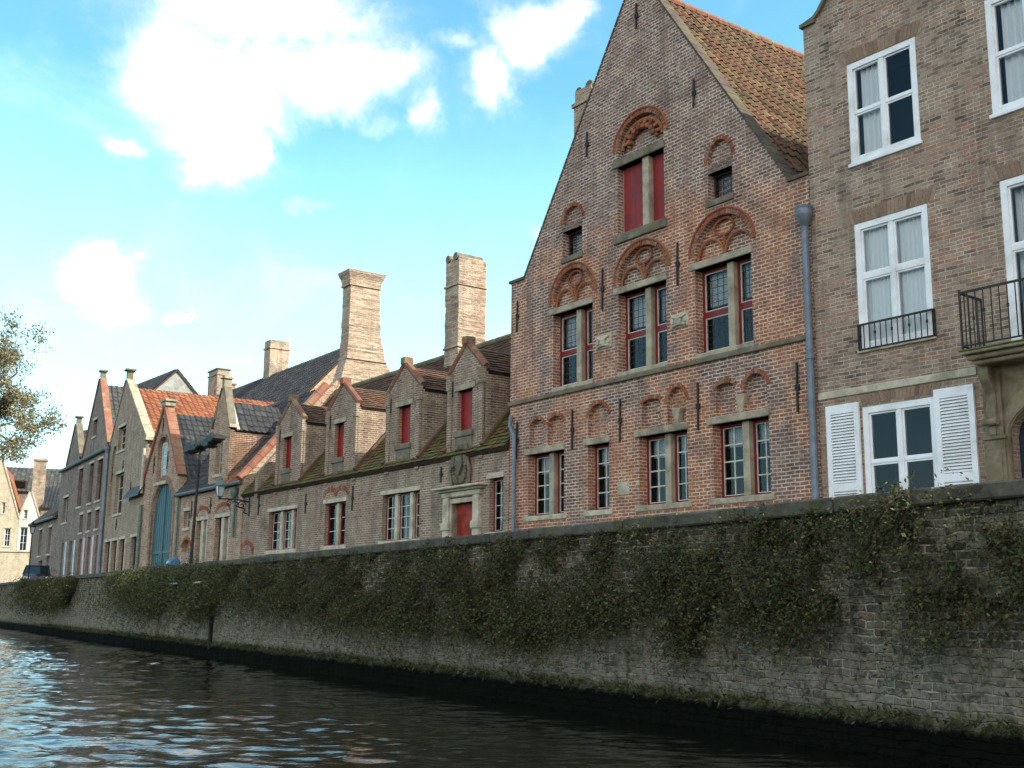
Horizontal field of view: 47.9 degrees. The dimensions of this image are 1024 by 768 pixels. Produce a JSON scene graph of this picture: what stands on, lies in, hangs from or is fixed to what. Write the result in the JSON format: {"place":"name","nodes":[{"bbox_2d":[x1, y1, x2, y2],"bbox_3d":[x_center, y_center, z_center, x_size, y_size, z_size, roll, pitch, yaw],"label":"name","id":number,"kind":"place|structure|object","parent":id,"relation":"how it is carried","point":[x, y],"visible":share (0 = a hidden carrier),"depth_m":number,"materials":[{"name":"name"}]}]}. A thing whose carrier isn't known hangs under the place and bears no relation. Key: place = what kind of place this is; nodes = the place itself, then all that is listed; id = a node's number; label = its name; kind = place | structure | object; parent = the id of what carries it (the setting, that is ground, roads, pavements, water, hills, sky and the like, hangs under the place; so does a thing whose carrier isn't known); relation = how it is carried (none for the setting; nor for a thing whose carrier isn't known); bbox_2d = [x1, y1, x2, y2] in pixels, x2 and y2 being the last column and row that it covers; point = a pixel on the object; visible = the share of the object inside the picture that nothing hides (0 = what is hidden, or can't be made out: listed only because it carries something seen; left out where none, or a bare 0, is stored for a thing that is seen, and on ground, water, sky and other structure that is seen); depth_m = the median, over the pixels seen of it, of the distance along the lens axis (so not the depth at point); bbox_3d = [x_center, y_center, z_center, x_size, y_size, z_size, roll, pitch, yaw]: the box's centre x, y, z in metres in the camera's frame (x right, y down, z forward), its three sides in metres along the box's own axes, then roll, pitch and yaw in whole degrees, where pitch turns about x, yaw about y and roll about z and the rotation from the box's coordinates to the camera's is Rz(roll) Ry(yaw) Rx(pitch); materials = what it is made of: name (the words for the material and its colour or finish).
{"place":"outdoors","nodes":[
{"label":"outdoors","id":0,"kind":"place"},
{"bbox_2d":[0,0,820,468],"label":"sky","id":1,"kind":"structure","parent":0,"point":[188,186],"materials":[{"name":"blue"}]},
{"bbox_2d":[0,627,960,767],"bbox_3d":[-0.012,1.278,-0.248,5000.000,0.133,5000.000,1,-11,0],"label":"water","id":2,"kind":"structure","parent":0,"point":[67,702],"depth_m":12.70,"materials":[{"name":"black liquid"}]},
{"bbox_3d":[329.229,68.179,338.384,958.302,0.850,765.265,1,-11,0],"label":"street","id":3,"kind":"structure","parent":0,"visible":0},
{"bbox_2d":[0,459,21,549],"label":"cream gable house","id":4,"kind":"structure","parent":3,"relation":"on","point":[10,507],"depth_m":107.17,"materials":[{"name":"brick"}]},
{"bbox_2d":[0,501,6,514],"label":"window","id":5,"kind":"structure","parent":4,"relation":"in","point":[3,510],"depth_m":107.08,"materials":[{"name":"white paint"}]},
{"bbox_2d":[2,527,11,547],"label":"window","id":6,"kind":"structure","parent":4,"relation":"in","point":[7,534],"depth_m":106.79,"materials":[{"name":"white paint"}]},
{"bbox_2d":[0,550,29,582],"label":"terrace wall","id":7,"kind":"structure","parent":3,"relation":"on","point":[13,563],"depth_m":103.61,"materials":[{"name":"beige paint"}]},
{"bbox_2d":[16,491,39,549],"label":"white gable house","id":8,"kind":"structure","parent":3,"relation":"on","point":[29,513],"depth_m":107.60,"materials":[{"name":"paint"}]},
{"bbox_2d":[19,526,28,549],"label":"window","id":9,"kind":"structure","parent":8,"relation":"in","point":[20,526],"depth_m":107.21,"materials":[{"name":"white paint"}]},
{"bbox_2d":[22,509,28,519],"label":"window","id":10,"kind":"structure","parent":8,"relation":"in","point":[25,518],"depth_m":107.57,"materials":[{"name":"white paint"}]},
{"bbox_2d":[27,521,35,579],"bbox_3d":[-26.370,9.666,63.050,0.355,4.344,0.355,-7,-14,36],"label":"street lantern","id":11,"kind":"object","parent":3,"relation":"on","point":[32,526],"visible":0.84,"depth_m":63.24,"materials":[{"name":"black metal"}]},
{"bbox_2d":[0,306,68,482],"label":"autumn tree","id":12,"kind":"object","parent":3,"relation":"on","point":[12,395],"visible":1,"depth_m":87.80,"materials":[{"name":"green plant"}]},
{"bbox_2d":[7,467,61,505],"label":"grey roof building","id":13,"kind":"structure","parent":3,"relation":"on","point":[24,486],"depth_m":118.42,"materials":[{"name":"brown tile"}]},
{"bbox_2d":[20,565,52,580],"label":"parked car","id":14,"kind":"object","parent":3,"relation":"on","point":[40,570],"visible":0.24,"depth_m":68.16,"materials":[{"name":"paint"}]},
{"bbox_2d":[28,503,58,575],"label":"dark end house","id":15,"kind":"structure","parent":3,"relation":"on","point":[43,543],"depth_m":71.28,"materials":[{"name":"grey brick"}]},
{"bbox_2d":[46,524,52,555],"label":"window","id":16,"kind":"structure","parent":15,"relation":"in","point":[49,526],"depth_m":69.99,"materials":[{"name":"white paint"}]},
{"bbox_2d":[31,458,59,515],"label":"dark brick house","id":17,"kind":"structure","parent":3,"relation":"on","point":[47,499],"depth_m":109.39,"materials":[{"name":"beige brick"}]},
{"bbox_2d":[53,369,258,576],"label":"twin gable house","id":18,"kind":"structure","parent":3,"relation":"on","point":[79,515],"depth_m":62.05,"materials":[{"name":"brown brick"}]},
{"bbox_2d":[61,542,66,576],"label":"window","id":19,"kind":"structure","parent":18,"relation":"in","point":[65,543],"depth_m":64.82,"materials":[{"name":"teal paint"}]},
{"bbox_2d":[61,494,68,524],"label":"window","id":20,"kind":"structure","parent":18,"relation":"in","point":[65,496],"depth_m":67.02,"materials":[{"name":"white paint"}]},
{"bbox_2d":[70,540,75,575],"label":"window","id":21,"kind":"structure","parent":18,"relation":"in","point":[73,543],"depth_m":62.73,"materials":[{"name":"teal paint"}]},
{"bbox_2d":[75,465,83,509],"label":"window","id":22,"kind":"structure","parent":18,"relation":"in","point":[81,467],"depth_m":63.81,"materials":[{"name":"grey stone"}]},
{"bbox_2d":[79,538,84,574],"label":"window","id":23,"kind":"structure","parent":18,"relation":"in","point":[83,539],"depth_m":60.58,"materials":[{"name":"red paint"}]},
{"bbox_2d":[86,460,94,505],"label":"window","id":24,"kind":"structure","parent":18,"relation":"in","point":[93,461],"depth_m":61.43,"materials":[{"name":"beige stone"}]},
{"bbox_2d":[88,536,93,573],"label":"window","id":25,"kind":"structure","parent":18,"relation":"in","point":[92,537],"depth_m":58.74,"materials":[{"name":"red paint"}]},
{"bbox_2d":[91,416,97,439],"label":"window","id":26,"kind":"structure","parent":18,"relation":"in","point":[95,418],"depth_m":61.62,"materials":[{"name":"grey stone"}]},
{"bbox_2d":[93,507,99,530],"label":"window","id":27,"kind":"structure","parent":18,"relation":"in","point":[97,508],"depth_m":58.71,"materials":[{"name":"beige stone"}]},
{"bbox_2d":[96,534,99,572],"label":"window","id":28,"kind":"structure","parent":18,"relation":"in","point":[99,534],"depth_m":57.39,"materials":[{"name":"red paint"}]},
{"bbox_2d":[94,455,103,502],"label":"window","id":29,"kind":"structure","parent":18,"relation":"in","point":[100,458],"depth_m":59.77,"materials":[{"name":"wood"}]},
{"bbox_2d":[137,369,197,393],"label":"grey gable house","id":30,"kind":"structure","parent":3,"relation":"on","point":[175,380],"depth_m":85.17,"materials":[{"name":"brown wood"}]},
{"bbox_2d":[166,557,179,565],"bbox_3d":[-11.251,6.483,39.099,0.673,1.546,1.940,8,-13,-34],"label":"parked car","id":31,"kind":"object","parent":3,"relation":"on","point":[171,561],"visible":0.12,"depth_m":39.68,"materials":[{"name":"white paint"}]},
{"bbox_2d":[135,398,212,568],"bbox_3d":[-11.970,5.487,50.619,7.167,9.085,5.648,8,-13,-34],"label":"gatehouse","id":32,"kind":"object","parent":3,"relation":"on","point":[170,470],"visible":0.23,"depth_m":49.38,"materials":[{"name":"brown brick"}]},
{"bbox_2d":[153,442,167,486],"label":"window","id":33,"kind":"structure","parent":32,"relation":"in","point":[164,482],"depth_m":49.48,"materials":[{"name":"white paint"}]},
{"bbox_2d":[97,368,273,572],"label":"orange roof house","id":34,"kind":"structure","parent":3,"relation":"on","point":[127,449],"depth_m":55.20,"materials":[{"name":"beige brick"}]},
{"bbox_2d":[104,539,110,571],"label":"window","id":35,"kind":"structure","parent":34,"relation":"in","point":[107,540],"depth_m":56.07,"materials":[{"name":"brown wood"}]},
{"bbox_2d":[111,537,118,570],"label":"window","id":36,"kind":"structure","parent":34,"relation":"in","point":[112,539],"depth_m":54.70,"materials":[{"name":"beige stone"}]},
{"bbox_2d":[112,469,124,516],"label":"window","id":37,"kind":"structure","parent":34,"relation":"in","point":[119,472],"depth_m":55.69,"materials":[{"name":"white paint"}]},
{"bbox_2d":[116,422,126,454],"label":"window","id":38,"kind":"structure","parent":34,"relation":"in","point":[122,425],"depth_m":56.22,"materials":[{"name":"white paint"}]},
{"bbox_2d":[118,536,125,570],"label":"window","id":39,"kind":"structure","parent":34,"relation":"in","point":[122,537],"depth_m":53.67,"materials":[{"name":"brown wood"}]},
{"bbox_2d":[130,533,136,568],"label":"window","id":40,"kind":"structure","parent":34,"relation":"in","point":[132,535],"depth_m":51.89,"materials":[{"name":"beige stone"}]},
{"bbox_2d":[207,367,231,396],"bbox_3d":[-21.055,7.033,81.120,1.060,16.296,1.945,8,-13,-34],"label":"brick chimney stack","id":41,"kind":"object","parent":34,"relation":"on","point":[215,381],"visible":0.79,"depth_m":81.90,"materials":[{"name":"brick"}]},
{"bbox_2d":[184,433,225,562],"bbox_3d":[-10.629,4.576,39.306,0.400,5.596,2.888,8,-13,-34],"label":"leaning lamp post","id":42,"kind":"object","parent":3,"relation":"on","point":[200,445],"visible":0.98,"depth_m":39.72,"materials":[{"name":"black metal"}]},
{"bbox_2d":[173,375,314,563],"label":"wing gable house","id":43,"kind":"structure","parent":3,"relation":"on","point":[248,431],"depth_m":44.16,"materials":[{"name":"brown brick"}]},
{"bbox_2d":[181,507,190,530],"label":"window","id":44,"kind":"structure","parent":43,"relation":"in","point":[189,508],"depth_m":46.22,"materials":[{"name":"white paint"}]},
{"bbox_2d":[196,516,208,562],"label":"window","id":45,"kind":"structure","parent":43,"relation":"in","point":[204,523],"depth_m":44.47,"materials":[{"name":"beige stone"}]},
{"bbox_2d":[212,434,223,477],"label":"window","id":46,"kind":"structure","parent":43,"relation":"in","point":[220,474],"depth_m":44.33,"materials":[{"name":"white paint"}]},
{"bbox_2d":[214,512,230,559],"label":"window","id":47,"kind":"structure","parent":43,"relation":"in","point":[224,521],"depth_m":42.82,"materials":[{"name":"beige stone"}]},
{"bbox_2d":[232,339,339,402],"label":"slate roof hall","id":48,"kind":"structure","parent":3,"relation":"on","point":[281,379],"depth_m":73.70,"materials":[{"name":"grey brick"}]},
{"bbox_2d":[235,252,515,558],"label":"dormer house","id":49,"kind":"structure","parent":3,"relation":"on","point":[366,446],"depth_m":34.98,"materials":[{"name":"brown brick"}]},
{"bbox_2d":[215,476,249,515],"bbox_3d":[-9.875,3.954,40.715,1.327,1.352,0.408,8,-13,-34],"label":"wall lantern","id":50,"kind":"object","parent":49,"relation":"attached to","point":[220,484],"depth_m":40.49,"materials":[{"name":"black metal"}]},
{"bbox_2d":[264,504,297,554],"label":"window","id":51,"kind":"structure","parent":49,"relation":"in","point":[282,549],"depth_m":38.63,"materials":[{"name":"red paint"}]},
{"bbox_2d":[320,497,346,549],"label":"window","id":52,"kind":"structure","parent":49,"relation":"in","point":[339,518],"depth_m":35.43,"materials":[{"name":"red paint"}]},
{"bbox_2d":[378,485,420,543],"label":"window","id":53,"kind":"structure","parent":49,"relation":"in","point":[413,524],"depth_m":32.38,"materials":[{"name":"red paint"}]},
{"bbox_2d":[457,503,471,536],"bbox_3d":[-1.128,4.319,29.505,0.050,2.539,1.016,8,-13,-34],"label":"door","id":54,"kind":"structure","parent":49,"relation":"in","point":[464,515],"depth_m":29.79,"materials":[{"name":"red paint"}]},
{"bbox_2d":[484,471,509,533],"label":"window","id":55,"kind":"structure","parent":49,"relation":"in","point":[499,474],"depth_m":28.62,"materials":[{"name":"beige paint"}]},
{"bbox_2d":[0,478,1023,767],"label":"quay wall","id":56,"kind":"structure","parent":3,"relation":"on","point":[948,742],"depth_m":12.36,"materials":[{"name":"brick"}]},
{"bbox_2d":[0,570,77,623],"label":"wall shrub","id":57,"kind":"object","parent":56,"relation":"attached to","point":[52,593],"visible":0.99,"depth_m":48.78,"materials":[{"name":"green plant"}]},
{"bbox_2d":[68,561,174,631],"bbox_3d":[-12.232,6.520,35.426,1.904,2.071,8.667,7,-13,-30],"label":"wall shrub","id":58,"kind":"object","parent":56,"relation":"attached to","point":[122,591],"visible":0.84,"depth_m":34.78,"materials":[{"name":"green plant"}]},
{"bbox_2d":[126,553,227,636],"bbox_3d":[-8.994,5.402,29.949,1.986,2.219,5.980,7,-13,-30],"label":"wall shrub","id":59,"kind":"object","parent":56,"relation":"attached to","point":[185,590],"visible":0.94,"depth_m":29.56,"materials":[{"name":"green plant"}]},
{"bbox_2d":[197,517,727,680],"bbox_3d":[-2.873,3.698,20.136,1.505,1.938,19.144,7,-13,-30],"label":"ivy","id":60,"kind":"object","parent":56,"relation":"attached to","point":[570,616],"visible":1,"depth_m":16.58,"materials":[{"name":"green plant"}]},
{"bbox_2d":[39,622,1023,735],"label":"moss fringe","id":61,"kind":"object","parent":56,"relation":"attached to","point":[335,655],"visible":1,"depth_m":15.11,"materials":[{"name":"green plant"}]},
{"bbox_2d":[654,498,883,690],"bbox_3d":[2.277,2.119,11.654,1.370,1.905,3.103,7,-13,-30],"label":"wall shrub","id":62,"kind":"object","parent":56,"relation":"attached to","point":[759,527],"visible":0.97,"depth_m":11.64,"materials":[{"name":"green plant"}]},
{"bbox_2d":[845,470,921,571],"bbox_3d":[3.433,1.282,10.541,0.660,1.004,1.173,0,-11,4],"label":"wall shrub","id":63,"kind":"object","parent":56,"relation":"attached to","point":[885,522],"visible":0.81,"depth_m":10.65,"materials":[{"name":"green plant"}]},
{"bbox_2d":[801,466,1023,711],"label":"wall shrub","id":64,"kind":"object","parent":56,"relation":"attached to","point":[1000,540],"visible":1,"depth_m":9.93,"materials":[{"name":"green plant"}]},
{"bbox_2d":[508,0,822,530],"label":"gabled house","id":65,"kind":"structure","parent":3,"relation":"on","point":[663,347],"depth_m":24.73,"materials":[{"name":"orange brick"}]},
{"bbox_2d":[523,443,566,521],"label":"window","id":66,"kind":"structure","parent":65,"relation":"in","point":[552,462],"depth_m":26.93,"materials":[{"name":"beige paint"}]},
{"bbox_2d":[549,296,593,392],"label":"window","id":67,"kind":"structure","parent":65,"relation":"in","point":[577,328],"depth_m":26.77,"materials":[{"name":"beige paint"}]},
{"bbox_2d":[561,220,582,263],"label":"window","id":68,"kind":"structure","parent":65,"relation":"in","point":[571,257],"depth_m":27.33,"materials":[{"name":"grey glass"}]},
{"bbox_2d":[583,435,612,516],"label":"window","id":69,"kind":"structure","parent":65,"relation":"in","point":[601,440],"depth_m":25.63,"materials":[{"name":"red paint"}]},
{"bbox_2d":[613,139,666,244],"bbox_3d":[2.891,-4.188,25.470,0.310,1.980,1.680,8,-13,-35],"label":"window","id":70,"kind":"structure","parent":65,"relation":"in","point":[643,182],"depth_m":25.38,"materials":[{"name":"wood"}]},
{"bbox_2d":[613,272,667,376],"bbox_3d":[2.912,-1.221,24.959,0.430,2.020,1.683,8,-13,-35],"label":"window","id":71,"kind":"structure","parent":65,"relation":"in","point":[646,309],"depth_m":24.89,"materials":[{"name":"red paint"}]},
{"bbox_2d":[634,422,691,511],"bbox_3d":[3.250,1.745,23.873,0.435,1.730,1.657,8,-13,-35],"label":"window","id":72,"kind":"structure","parent":65,"relation":"in","point":[667,445],"depth_m":23.83,"materials":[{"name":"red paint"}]},
{"bbox_2d":[706,160,733,207],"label":"window","id":73,"kind":"structure","parent":65,"relation":"in","point":[730,196],"depth_m":23.51,"materials":[{"name":"grey glass"}]},
{"bbox_2d":[689,245,754,358],"bbox_3d":[4.313,-1.573,23.076,0.430,2.020,1.685,8,-13,-35],"label":"window","id":74,"kind":"structure","parent":65,"relation":"in","point":[726,286],"depth_m":23.00,"materials":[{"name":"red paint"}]},
{"bbox_2d":[707,408,775,505],"bbox_3d":[4.517,1.427,22.171,0.435,1.730,1.666,8,-13,-35],"label":"window","id":75,"kind":"structure","parent":65,"relation":"in","point":[745,433],"depth_m":22.12,"materials":[{"name":"red paint"}]},
{"bbox_2d":[799,0,1023,497],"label":"brown brick house","id":76,"kind":"structure","parent":3,"relation":"on","point":[915,120],"depth_m":19.63,"materials":[{"name":"brick"}]},
{"bbox_2d":[847,37,922,168],"bbox_3d":[6.618,-4.956,20.462,0.250,1.990,1.477,9,-14,-37],"label":"window","id":77,"kind":"structure","parent":76,"relation":"in","point":[876,101],"depth_m":20.60,"materials":[{"name":"white paint"}]},
{"bbox_2d":[854,204,936,353],"bbox_3d":[6.589,-1.779,19.827,0.230,2.350,1.513,9,-14,-37],"label":"window","id":78,"kind":"structure","parent":76,"relation":"in","point":[893,266],"depth_m":19.88,"materials":[{"name":"white paint"}]},
{"bbox_2d":[862,397,938,493],"bbox_3d":[6.534,1.495,19.222,0.120,2.410,1.422,9,-14,-37],"label":"window","id":79,"kind":"structure","parent":76,"relation":"in","point":[903,459],"depth_m":19.34,"materials":[{"name":"white paint"}]},
{"bbox_2d":[984,0,1023,119],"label":"window","id":80,"kind":"structure","parent":76,"relation":"in","point":[1012,13],"depth_m":18.72,"materials":[{"name":"white paint"}]},
{"bbox_2d":[1000,174,1023,340],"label":"window","id":81,"kind":"structure","parent":76,"relation":"in","point":[1012,247],"depth_m":18.19,"materials":[{"name":"white paint"}]},
{"bbox_2d":[1019,422,1023,477],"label":"door","id":82,"kind":"structure","parent":76,"relation":"in","point":[1021,433],"depth_m":17.79,"materials":[{"name":"blue paint"}]}
]}

